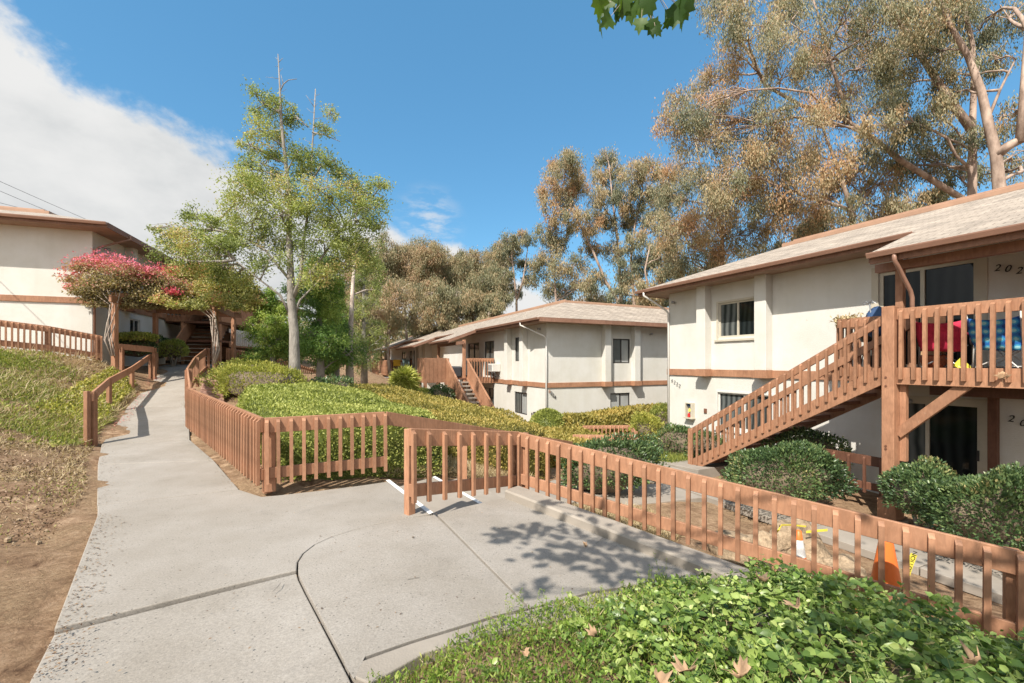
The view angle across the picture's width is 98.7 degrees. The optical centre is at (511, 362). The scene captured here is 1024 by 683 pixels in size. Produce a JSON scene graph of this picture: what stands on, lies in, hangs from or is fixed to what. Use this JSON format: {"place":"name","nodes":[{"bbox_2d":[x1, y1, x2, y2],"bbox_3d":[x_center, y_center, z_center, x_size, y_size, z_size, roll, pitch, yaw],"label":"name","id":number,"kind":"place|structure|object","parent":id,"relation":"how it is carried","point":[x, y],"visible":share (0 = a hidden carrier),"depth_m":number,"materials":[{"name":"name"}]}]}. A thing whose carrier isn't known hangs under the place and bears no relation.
{"place":"outdoors","nodes":[
{"label":"outdoors","id":0,"kind":"place"},
{"bbox_2d":[0,352,1023,682],"bbox_3d":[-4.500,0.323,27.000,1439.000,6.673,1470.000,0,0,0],"label":"ground","id":1,"kind":"structure","parent":0,"point":[34,584],"depth_m":4.66,"materials":[{"name":"soil"}]},
{"bbox_2d":[0,348,94,446],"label":"leafy weeds","id":2,"kind":"object","parent":1,"relation":"on","point":[40,413],"visible":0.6,"depth_m":9.40,"materials":[{"name":"green plant"}]},
{"bbox_2d":[0,416,95,544],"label":"dry grass","id":3,"kind":"structure","parent":1,"relation":"on","point":[63,453],"depth_m":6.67,"materials":[{"name":"brown plant"}]},
{"bbox_2d":[0,320,101,362],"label":"baluster fence","id":4,"kind":"object","parent":1,"relation":"on","point":[48,331],"visible":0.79,"depth_m":13.40,"materials":[{"name":"brown wood"}]},
{"bbox_2d":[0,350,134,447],"bbox_3d":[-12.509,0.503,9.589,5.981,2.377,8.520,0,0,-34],"label":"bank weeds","id":5,"kind":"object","parent":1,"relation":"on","point":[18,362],"visible":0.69,"depth_m":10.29,"materials":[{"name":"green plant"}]},
{"bbox_2d":[0,345,139,445],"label":"dry grass","id":6,"kind":"structure","parent":1,"relation":"on","point":[63,379],"depth_m":11.43,"materials":[{"name":"plant"}]},
{"bbox_2d":[31,366,136,423],"bbox_3d":[-11.297,0.803,11.845,1.210,1.436,6.048,0,0,-33],"label":"bank creeper","id":7,"kind":"object","parent":1,"relation":"on","point":[108,372],"visible":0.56,"depth_m":11.86,"materials":[{"name":"green plant"}]},
{"bbox_2d":[0,206,200,365],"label":"apartment building","id":8,"kind":"structure","parent":1,"relation":"on","point":[37,246],"depth_m":14.78,"materials":[{"name":"paint"}]},
{"bbox_2d":[83,354,151,445],"bbox_3d":[-10.985,0.755,12.342,0.530,2.189,8.783,0,0,-33],"label":"path handrail","id":9,"kind":"object","parent":1,"relation":"on","point":[90,415],"visible":0.73,"depth_m":8.93,"materials":[{"name":"brown wood"}]},
{"bbox_2d":[52,245,196,355],"bbox_3d":[-13.234,-2.115,14.776,4.139,3.793,2.331,0,0,-14],"label":"bougainvillea","id":10,"kind":"object","parent":1,"relation":"on","point":[139,275],"visible":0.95,"depth_m":14.62,"materials":[{"name":"pink plant"}]},
{"bbox_2d":[119,344,156,379],"bbox_3d":[-13.268,0.040,15.582,0.133,1.420,1.116,0,0,33],"label":"path handrail","id":11,"kind":"object","parent":1,"relation":"on","point":[123,347],"visible":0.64,"depth_m":15.61,"materials":[{"name":"brown wood"}]},
{"bbox_2d":[102,420,189,444],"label":"footpath","id":12,"kind":"structure","parent":1,"relation":"on","point":[156,430],"depth_m":9.95,"materials":[{"name":"concrete"}]},
{"bbox_2d":[120,406,184,420],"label":"footpath","id":13,"kind":"structure","parent":1,"relation":"on","point":[158,413],"depth_m":11.90,"materials":[{"name":"concrete"}]},
{"bbox_2d":[98,440,212,464],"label":"footpath","id":14,"kind":"structure","parent":1,"relation":"on","point":[160,452],"depth_m":8.01,"materials":[{"name":"concrete"}]},
{"bbox_2d":[128,395,184,406],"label":"footpath","id":15,"kind":"structure","parent":1,"relation":"on","point":[164,401],"depth_m":13.24,"materials":[{"name":"concrete"}]},
{"bbox_2d":[140,379,184,394],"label":"footpath","id":16,"kind":"structure","parent":1,"relation":"on","point":[174,387],"depth_m":14.70,"materials":[{"name":"concrete"}]},
{"bbox_2d":[97,461,238,508],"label":"footpath","id":17,"kind":"structure","parent":1,"relation":"on","point":[133,482],"depth_m":6.18,"materials":[{"name":"concrete"}]},
{"bbox_2d":[109,292,241,376],"bbox_3d":[-12.546,-0.750,16.811,3.050,3.200,4.767,0,0,-21],"label":"pergola","id":18,"kind":"object","parent":1,"relation":"on","point":[221,312],"visible":0.52,"depth_m":17.33,"materials":[{"name":"brown wood"}]},
{"bbox_2d":[159,365,211,367],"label":"footpath","id":19,"kind":"structure","parent":1,"relation":"on","point":[178,366],"depth_m":18.32,"materials":[{"name":"concrete"}]},
{"bbox_2d":[159,338,189,365],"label":"shrub","id":20,"kind":"object","parent":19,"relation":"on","point":[172,348],"visible":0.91,"depth_m":18.38,"materials":[{"name":"green plant"}]},
{"bbox_2d":[30,574,349,682],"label":"footpath","id":21,"kind":"structure","parent":1,"relation":"on","point":[172,644],"depth_m":2.60,"materials":[{"name":"concrete"}]},
{"bbox_2d":[185,348,209,389],"bbox_3d":[-9.449,0.480,13.150,0.442,2.099,7.854,0,0,-32],"label":"baluster fence","id":22,"kind":"object","parent":1,"relation":"on","point":[196,366],"visible":0.69,"depth_m":14.30,"materials":[{"name":"brown wood"}]},
{"bbox_2d":[139,256,272,363],"bbox_3d":[-11.431,-2.199,16.065,5.410,4.489,3.737,0,0,0],"label":"bougainvillea","id":23,"kind":"object","parent":1,"relation":"on","point":[239,300],"visible":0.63,"depth_m":15.92,"materials":[{"name":"green plant"}]},
{"bbox_2d":[185,388,271,493],"bbox_3d":[-5.177,1.112,7.724,0.191,1.124,5.838,0,0,-44],"label":"baluster fence","id":24,"kind":"object","parent":1,"relation":"on","point":[230,433],"visible":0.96,"depth_m":6.68,"materials":[{"name":"brown wood"}]},
{"bbox_2d":[166,279,306,363],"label":"apartment wing","id":25,"kind":"structure","parent":1,"relation":"on","point":[225,342],"depth_m":23.59,"materials":[{"name":"brown wood"}]},
{"bbox_2d":[176,315,228,360],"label":"timber staircase","id":26,"kind":"structure","parent":25,"relation":"attached to","point":[185,332],"depth_m":21.33,"materials":[{"name":"wood"}]},
{"bbox_2d":[55,482,431,634],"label":"footpath","id":27,"kind":"structure","parent":1,"relation":"on","point":[207,544],"depth_m":4.07,"materials":[{"name":"concrete"}]},
{"bbox_2d":[192,362,310,399],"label":"shrub","id":28,"kind":"object","parent":1,"relation":"on","point":[236,381],"visible":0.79,"depth_m":13.12,"materials":[{"name":"green plant"}]},
{"bbox_2d":[142,56,402,383],"bbox_3d":[-7.769,-4.333,14.101,8.139,11.269,3.268,0,0,0],"label":"slender tree","id":29,"kind":"object","parent":1,"relation":"on","point":[223,243],"visible":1,"depth_m":13.89,"materials":[{"name":"green plant"}]},
{"bbox_2d":[236,284,310,367],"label":"evergreen tree","id":30,"kind":"object","parent":1,"relation":"on","point":[267,338],"visible":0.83,"depth_m":17.17,"materials":[{"name":"green plant"}]},
{"bbox_2d":[30,398,572,679],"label":"leaf litter","id":31,"kind":"object","parent":1,"relation":"on","point":[67,632],"visible":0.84,"depth_m":2.80,"materials":[{"name":"brown plant"}]},
{"bbox_2d":[274,248,376,381],"bbox_3d":[-7.265,-1.579,17.125,3.740,5.747,3.575,0,0,41],"label":"evergreen tree","id":32,"kind":"object","parent":1,"relation":"on","point":[330,344],"visible":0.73,"depth_m":16.59,"materials":[{"name":"green plant"}]},
{"bbox_2d":[265,412,386,491],"bbox_3d":[-2.462,1.166,5.923,1.503,0.956,0.210,0,0,-26],"label":"baluster fence","id":33,"kind":"object","parent":1,"relation":"on","point":[275,427],"visible":1,"depth_m":5.79,"materials":[{"name":"brown wood"}]},
{"bbox_2d":[236,381,441,481],"bbox_3d":[-4.393,1.219,9.999,3.469,1.432,8.531,0,0,-33],"label":"hedge","id":34,"kind":"object","parent":1,"relation":"on","point":[279,399],"visible":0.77,"depth_m":6.97,"materials":[{"name":"green plant"}]},
{"bbox_2d":[340,235,393,384],"bbox_3d":[-6.660,-2.237,20.232,2.693,7.915,3.272,0,0,-35],"label":"gum tree","id":35,"kind":"object","parent":1,"relation":"on","point":[376,289],"visible":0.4,"depth_m":20.03,"materials":[{"name":"green plant"}]},
{"bbox_2d":[343,267,393,383],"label":"evergreen tree","id":36,"kind":"object","parent":1,"relation":"on","point":[372,334],"visible":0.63,"depth_m":23.88,"materials":[{"name":"green plant"}]},
{"bbox_2d":[340,288,397,371],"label":"gum tree","id":37,"kind":"object","parent":1,"relation":"on","point":[382,314],"visible":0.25,"depth_m":33.87,"materials":[{"name":"green plant"}]},
{"bbox_2d":[360,230,402,359],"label":"gum tree","id":38,"kind":"object","parent":1,"relation":"on","point":[389,259],"visible":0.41,"depth_m":42.48,"materials":[{"name":"green plant"}]},
{"bbox_2d":[367,270,421,378],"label":"gum tree","id":39,"kind":"object","parent":1,"relation":"on","point":[399,293],"visible":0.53,"depth_m":37.25,"materials":[{"name":"green plant"}]},
{"bbox_2d":[387,365,421,390],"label":"yucca","id":40,"kind":"object","parent":1,"relation":"on","point":[406,377],"visible":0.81,"depth_m":21.13,"materials":[{"name":"green plant"}]},
{"bbox_2d":[388,242,425,339],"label":"gum tree","id":41,"kind":"object","parent":1,"relation":"on","point":[407,262],"visible":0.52,"depth_m":43.34,"materials":[{"name":"green plant"}]},
{"bbox_2d":[370,328,446,388],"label":"apartment building","id":42,"kind":"structure","parent":1,"relation":"on","point":[419,351],"depth_m":39.25,"materials":[{"name":"paint"}]},
{"bbox_2d":[298,514,526,678],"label":"patio","id":43,"kind":"structure","parent":1,"relation":"on","point":[366,570],"depth_m":3.31,"materials":[{"name":"concrete"}]},
{"bbox_2d":[400,272,456,338],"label":"gum tree","id":44,"kind":"object","parent":1,"relation":"on","point":[424,311],"visible":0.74,"depth_m":38.28,"materials":[{"name":"green plant"}]},
{"bbox_2d":[409,239,450,292],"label":"gum tree","id":45,"kind":"object","parent":1,"relation":"on","point":[435,254],"visible":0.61,"depth_m":41.33,"materials":[{"name":"green plant"}]},
{"bbox_2d":[400,477,478,516],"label":"steps","id":46,"kind":"structure","parent":1,"relation":"on","point":[436,505],"depth_m":5.63,"materials":[{"name":"concrete"}]},
{"bbox_2d":[418,240,465,295],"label":"gum tree","id":47,"kind":"object","parent":1,"relation":"on","point":[449,278],"visible":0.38,"depth_m":43.01,"materials":[{"name":"green plant"}]},
{"bbox_2d":[347,382,551,479],"bbox_3d":[-2.621,1.703,13.101,3.360,2.023,9.873,0,0,-37],"label":"hedge","id":48,"kind":"object","parent":1,"relation":"on","point":[443,408],"visible":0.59,"depth_m":10.47,"materials":[{"name":"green plant"}]},
{"bbox_2d":[429,278,485,330],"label":"gum tree","id":49,"kind":"object","parent":1,"relation":"on","point":[461,300],"visible":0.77,"depth_m":37.58,"materials":[{"name":"green plant"}]},
{"bbox_2d":[384,453,542,478],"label":"dry grass","id":50,"kind":"structure","parent":1,"relation":"on","point":[452,467],"depth_m":8.02,"materials":[{"name":"beige plant"}]},
{"bbox_2d":[446,358,494,406],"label":"timber staircase","id":51,"kind":"structure","parent":1,"relation":"on","point":[478,391],"depth_m":21.99,"materials":[{"name":"wood"}]},
{"bbox_2d":[448,244,494,297],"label":"gum tree","id":52,"kind":"object","parent":1,"relation":"on","point":[469,265],"visible":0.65,"depth_m":41.25,"materials":[{"name":"green plant"}]},
{"bbox_2d":[454,479,501,502],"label":"steps","id":53,"kind":"structure","parent":1,"relation":"on","point":[481,496],"depth_m":6.33,"materials":[{"name":"concrete"}]},
{"bbox_2d":[465,287,507,321],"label":"gum tree","id":54,"kind":"object","parent":1,"relation":"on","point":[495,305],"visible":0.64,"depth_m":36.45,"materials":[{"name":"green plant"}]},
{"bbox_2d":[471,258,515,309],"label":"gum tree","id":55,"kind":"object","parent":1,"relation":"on","point":[493,277],"visible":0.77,"depth_m":39.62,"materials":[{"name":"green plant"}]},
{"bbox_2d":[480,239,524,295],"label":"gum tree","id":56,"kind":"object","parent":1,"relation":"on","point":[500,262],"visible":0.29,"depth_m":44.53,"materials":[{"name":"green plant"}]},
{"bbox_2d":[492,228,541,310],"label":"gum tree","id":57,"kind":"object","parent":1,"relation":"on","point":[510,244],"visible":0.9,"depth_m":41.94,"materials":[{"name":"green plant"}]},
{"bbox_2d":[394,299,668,421],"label":"apartment building","id":58,"kind":"structure","parent":1,"relation":"on","point":[577,356],"depth_m":20.74,"materials":[{"name":"paint"}]},
{"bbox_2d":[417,340,494,392],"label":"timber balcony","id":59,"kind":"structure","parent":58,"relation":"attached to","point":[431,370],"depth_m":23.02,"materials":[{"name":"brown wood"}]},
{"bbox_2d":[529,407,565,428],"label":"shrub","id":60,"kind":"object","parent":1,"relation":"on","point":[549,417],"visible":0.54,"depth_m":16.57,"materials":[{"name":"green plant"}]},
{"bbox_2d":[524,222,613,303],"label":"gum tree","id":61,"kind":"object","parent":1,"relation":"on","point":[589,285],"visible":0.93,"depth_m":39.22,"materials":[{"name":"green plant"}]},
{"bbox_2d":[538,424,606,468],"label":"hedge","id":62,"kind":"object","parent":1,"relation":"on","point":[566,433],"visible":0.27,"depth_m":13.44,"materials":[{"name":"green plant"}]},
{"bbox_2d":[533,145,618,303],"bbox_3d":[5.409,-7.723,38.343,7.298,21.126,5.786,0,0,-33],"label":"gum tree","id":63,"kind":"object","parent":1,"relation":"on","point":[569,164],"visible":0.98,"depth_m":37.73,"materials":[{"name":"green plant"}]},
{"bbox_2d":[438,498,719,610],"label":"patio","id":64,"kind":"structure","parent":1,"relation":"on","point":[502,539],"depth_m":4.23,"materials":[{"name":"concrete"}]},
{"bbox_2d":[404,428,522,515],"bbox_3d":[-0.514,1.328,5.442,0.181,1.244,1.828,0,0,41],"label":"baluster fence","id":65,"kind":"object","parent":64,"relation":"on","point":[414,438],"visible":0.8,"depth_m":5.19,"materials":[{"name":"brown wood"}]},
{"bbox_2d":[577,144,636,299],"bbox_3d":[8.573,-8.713,38.800,5.556,22.912,6.228,0,0,0],"label":"gum tree","id":66,"kind":"object","parent":1,"relation":"on","point":[606,177],"visible":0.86,"depth_m":38.94,"materials":[{"name":"green plant"}]},
{"bbox_2d":[558,403,666,434],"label":"hedge","id":67,"kind":"object","parent":1,"relation":"on","point":[618,415],"visible":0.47,"depth_m":17.16,"materials":[{"name":"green plant"}]},
{"bbox_2d":[554,432,670,492],"bbox_3d":[2.006,2.012,8.851,2.352,1.334,1.154,0,0,0],"label":"shrub","id":68,"kind":"object","parent":1,"relation":"on","point":[605,441],"visible":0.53,"depth_m":8.71,"materials":[{"name":"green plant"}]},
{"bbox_2d":[562,500,684,541],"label":"dry grass","id":69,"kind":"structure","parent":1,"relation":"on","point":[638,525],"depth_m":6.36,"materials":[{"name":"brown plant"}]},
{"bbox_2d":[505,486,759,584],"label":"kerb","id":70,"kind":"structure","parent":1,"relation":"on","point":[682,556],"depth_m":4.69,"materials":[{"name":"concrete"}]},
{"bbox_2d":[590,0,695,38],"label":"sycamore tree","id":71,"kind":"object","parent":1,"relation":"on","point":[677,12],"visible":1,"depth_m":2.54,"materials":[{"name":"green plant"}]},
{"bbox_2d":[604,239,685,306],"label":"gum tree","id":72,"kind":"object","parent":1,"relation":"on","point":[625,280],"visible":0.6,"depth_m":33.59,"materials":[{"name":"green plant"}]},
{"bbox_2d":[628,411,664,442],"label":"shrub","id":73,"kind":"object","parent":1,"relation":"on","point":[645,423],"visible":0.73,"depth_m":14.94,"materials":[{"name":"yellow plant"}]},
{"bbox_2d":[615,152,688,304],"bbox_3d":[11.681,-7.421,36.941,5.806,20.548,6.847,0,0,16],"label":"gum tree","id":74,"kind":"object","parent":1,"relation":"on","point":[643,170],"visible":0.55,"depth_m":35.75,"materials":[{"name":"green plant"}]},
{"bbox_2d":[648,422,705,456],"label":"shrub","id":75,"kind":"object","parent":1,"relation":"on","point":[673,437],"visible":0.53,"depth_m":12.89,"materials":[{"name":"green plant"}]},
{"bbox_2d":[366,552,1020,682],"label":"weeds","id":76,"kind":"object","parent":1,"relation":"on","point":[448,657],"visible":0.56,"depth_m":2.62,"materials":[{"name":"green plant"}]},
{"bbox_2d":[640,140,779,282],"bbox_3d":[13.293,-6.701,30.628,9.519,18.946,8.479,0,0,0],"label":"gum tree","id":77,"kind":"object","parent":1,"relation":"on","point":[699,240],"visible":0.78,"depth_m":30.01,"materials":[{"name":"green plant"}]},
{"bbox_2d":[425,554,1023,682],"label":"ground cover","id":78,"kind":"object","parent":1,"relation":"on","point":[946,653],"visible":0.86,"depth_m":2.54,"materials":[{"name":"green plant"}]},
{"bbox_2d":[516,432,1023,640],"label":"baluster fence","id":79,"kind":"object","parent":1,"relation":"on","point":[1008,562],"visible":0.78,"depth_m":4.27,"materials":[{"name":"brown wood"}]},
{"bbox_2d":[708,519,831,586],"bbox_3d":[3.447,2.328,5.505,1.416,0.755,1.340,0,0,-13],"label":"sand heap","id":80,"kind":"object","parent":1,"relation":"on","point":[783,539],"visible":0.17,"depth_m":5.43,"materials":[{"name":"beige sand"}]},
{"bbox_2d":[719,439,860,501],"bbox_3d":[5.090,2.136,8.352,2.518,1.515,1.886,0,0,0],"label":"shrub","id":81,"kind":"object","parent":1,"relation":"on","point":[789,468],"visible":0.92,"depth_m":7.85,"materials":[{"name":"green plant"}]},
{"bbox_2d":[688,316,909,465],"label":"timber staircase","id":82,"kind":"structure","parent":1,"relation":"on","point":[846,397],"depth_m":9.35,"materials":[{"name":"brown wood"}]},
{"bbox_2d":[760,425,853,468],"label":"shrub","id":83,"kind":"object","parent":1,"relation":"on","point":[820,437],"visible":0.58,"depth_m":9.68,"materials":[{"name":"green plant"}]},
{"bbox_2d":[650,0,964,198],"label":"gum tree","id":84,"kind":"object","parent":1,"relation":"on","point":[708,118],"visible":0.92,"depth_m":24.84,"materials":[{"name":"green plant"}]},
{"bbox_2d":[689,115,939,249],"bbox_3d":[17.679,-6.674,25.781,15.405,17.846,9.329,0,0,-31],"label":"gum tree","id":85,"kind":"object","parent":1,"relation":"on","point":[831,181],"visible":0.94,"depth_m":25.70,"materials":[{"name":"green plant"}]},
{"bbox_2d":[635,182,1023,493],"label":"apartment building","id":86,"kind":"structure","parent":1,"relation":"on","point":[738,330],"depth_m":10.42,"materials":[{"name":"paint"}]},
{"bbox_2d":[714,296,753,341],"bbox_3d":[6.615,-1.265,12.904,0.148,1.230,1.500,0,0,-25],"label":"window","id":87,"kind":"structure","parent":86,"relation":"in","point":[736,318],"depth_m":12.98,"materials":[{"name":"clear glass"}]},
{"bbox_2d":[714,390,774,433],"bbox_3d":[6.706,1.450,12.709,0.148,1.220,1.950,0,0,-25],"label":"window","id":88,"kind":"structure","parent":86,"relation":"in","point":[726,398],"depth_m":12.89,"materials":[{"name":"white metal"}]},
{"bbox_2d":[871,257,987,366],"bbox_3d":[8.463,-1.005,9.010,0.120,2.210,1.840,0,0,-25],"label":"sliding door","id":89,"kind":"structure","parent":86,"relation":"in","point":[966,280],"depth_m":8.77,"materials":[{"name":"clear glass"}]},
{"bbox_2d":[836,239,1023,523],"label":"timber balcony","id":90,"kind":"structure","parent":86,"relation":"attached to","point":[949,383],"depth_m":7.38,"materials":[{"name":"brown wood"}]},
{"bbox_2d":[916,321,970,367],"bbox_3d":[7.305,-0.359,7.466,0.650,0.876,0.635,0,0,-35],"label":"camp chair","id":91,"kind":"object","parent":90,"relation":"on","point":[956,336],"visible":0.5,"depth_m":7.31,"materials":[{"name":"red fabric"}]},
{"bbox_2d":[967,311,1022,367],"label":"camp chair","id":92,"kind":"object","parent":90,"relation":"on","point":[1016,334],"visible":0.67,"depth_m":6.69,"materials":[{"name":"blue fabric"}]},
{"bbox_2d":[902,395,986,475],"bbox_3d":[8.522,1.680,8.884,0.120,2.000,1.580,0,0,-25],"label":"sliding door","id":93,"kind":"structure","parent":86,"relation":"in","point":[956,435],"depth_m":8.62,"materials":[{"name":"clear glass"}]},
{"bbox_2d":[821,553,866,576],"bbox_3d":[3.875,2.490,5.343,0.718,0.520,0.988,0,0,-22],"label":"sand heap","id":94,"kind":"object","parent":1,"relation":"on","point":[846,562],"visible":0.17,"depth_m":5.04,"materials":[{"name":"beige sand"}]},
{"bbox_2d":[806,448,901,495],"bbox_3d":[6.786,2.210,9.289,0.966,0.880,2.383,0,0,0],"label":"baluster fence","id":95,"kind":"object","parent":1,"relation":"on","point":[849,458],"visible":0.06,"depth_m":8.66,"materials":[{"name":"brown wood"}]},
{"bbox_2d":[856,541,902,612],"bbox_3d":[3.638,2.072,4.280,0.468,0.916,0.468,0,0,0],"label":"traffic cone","id":96,"kind":"object","parent":1,"relation":"on","point":[892,575],"visible":0.32,"depth_m":4.21,"materials":[{"name":"orange plastic"}]},
{"bbox_2d":[875,455,959,528],"bbox_3d":[6.554,2.201,7.136,1.133,1.474,1.208,0,0,-21],"label":"shrub","id":97,"kind":"object","parent":1,"relation":"on","point":[905,475],"visible":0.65,"depth_m":7.06,"materials":[{"name":"green plant"}]},
{"bbox_2d":[851,0,986,199],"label":"gum tree","id":98,"kind":"object","parent":1,"relation":"on","point":[903,130],"visible":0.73,"depth_m":23.32,"materials":[{"name":"green plant"}]},
{"bbox_2d":[858,0,1023,194],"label":"gum tree","id":99,"kind":"object","parent":1,"relation":"on","point":[989,132],"visible":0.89,"depth_m":22.29,"materials":[{"name":"green plant"}]},
{"bbox_2d":[904,461,1023,550],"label":"shrub","id":100,"kind":"object","parent":1,"relation":"on","point":[987,507],"visible":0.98,"depth_m":5.88,"materials":[{"name":"green plant"}]},
{"bbox_2d":[0,0,1023,351],"label":"sky","id":101,"kind":"structure","parent":0,"point":[115,112],"materials":[{"name":"blue"}]},
{"bbox_2d":[349,586,775,682],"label":"patio","id":102,"kind":"structure","parent":0,"point":[388,663],"depth_m":2.65,"materials":[{"name":"concrete"}]},
{"bbox_2d":[572,484,701,504],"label":"sidewalk","id":103,"kind":"structure","parent":0,"point":[665,494],"depth_m":8.95,"materials":[{"name":"concrete"}]},
{"bbox_2d":[386,412,572,478],"bbox_3d":[-0.279,1.757,7.730,4.229,2.137,0.122,0,0,-44],"label":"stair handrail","id":104,"kind":"object","parent":103,"relation":"on","point":[402,420],"visible":0.43,"depth_m":6.77,"materials":[{"name":"brown wood"}]},
{"bbox_2d":[659,459,730,476],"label":"sidewalk","id":105,"kind":"structure","parent":0,"point":[711,470],"depth_m":11.28,"materials":[{"name":"concrete"}]},
{"bbox_2d":[726,502,819,525],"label":"sidewalk","id":106,"kind":"structure","parent":0,"point":[765,516],"depth_m":8.12,"materials":[{"name":"concrete"}]},
{"bbox_2d":[817,525,945,574],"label":"sidewalk","id":107,"kind":"structure","parent":0,"point":[868,544],"depth_m":6.61,"materials":[{"name":"concrete"}]},
{"bbox_2d":[920,557,1001,604],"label":"sidewalk","id":108,"kind":"structure","parent":0,"point":[972,575],"depth_m":5.67,"materials":[{"name":"concrete"}]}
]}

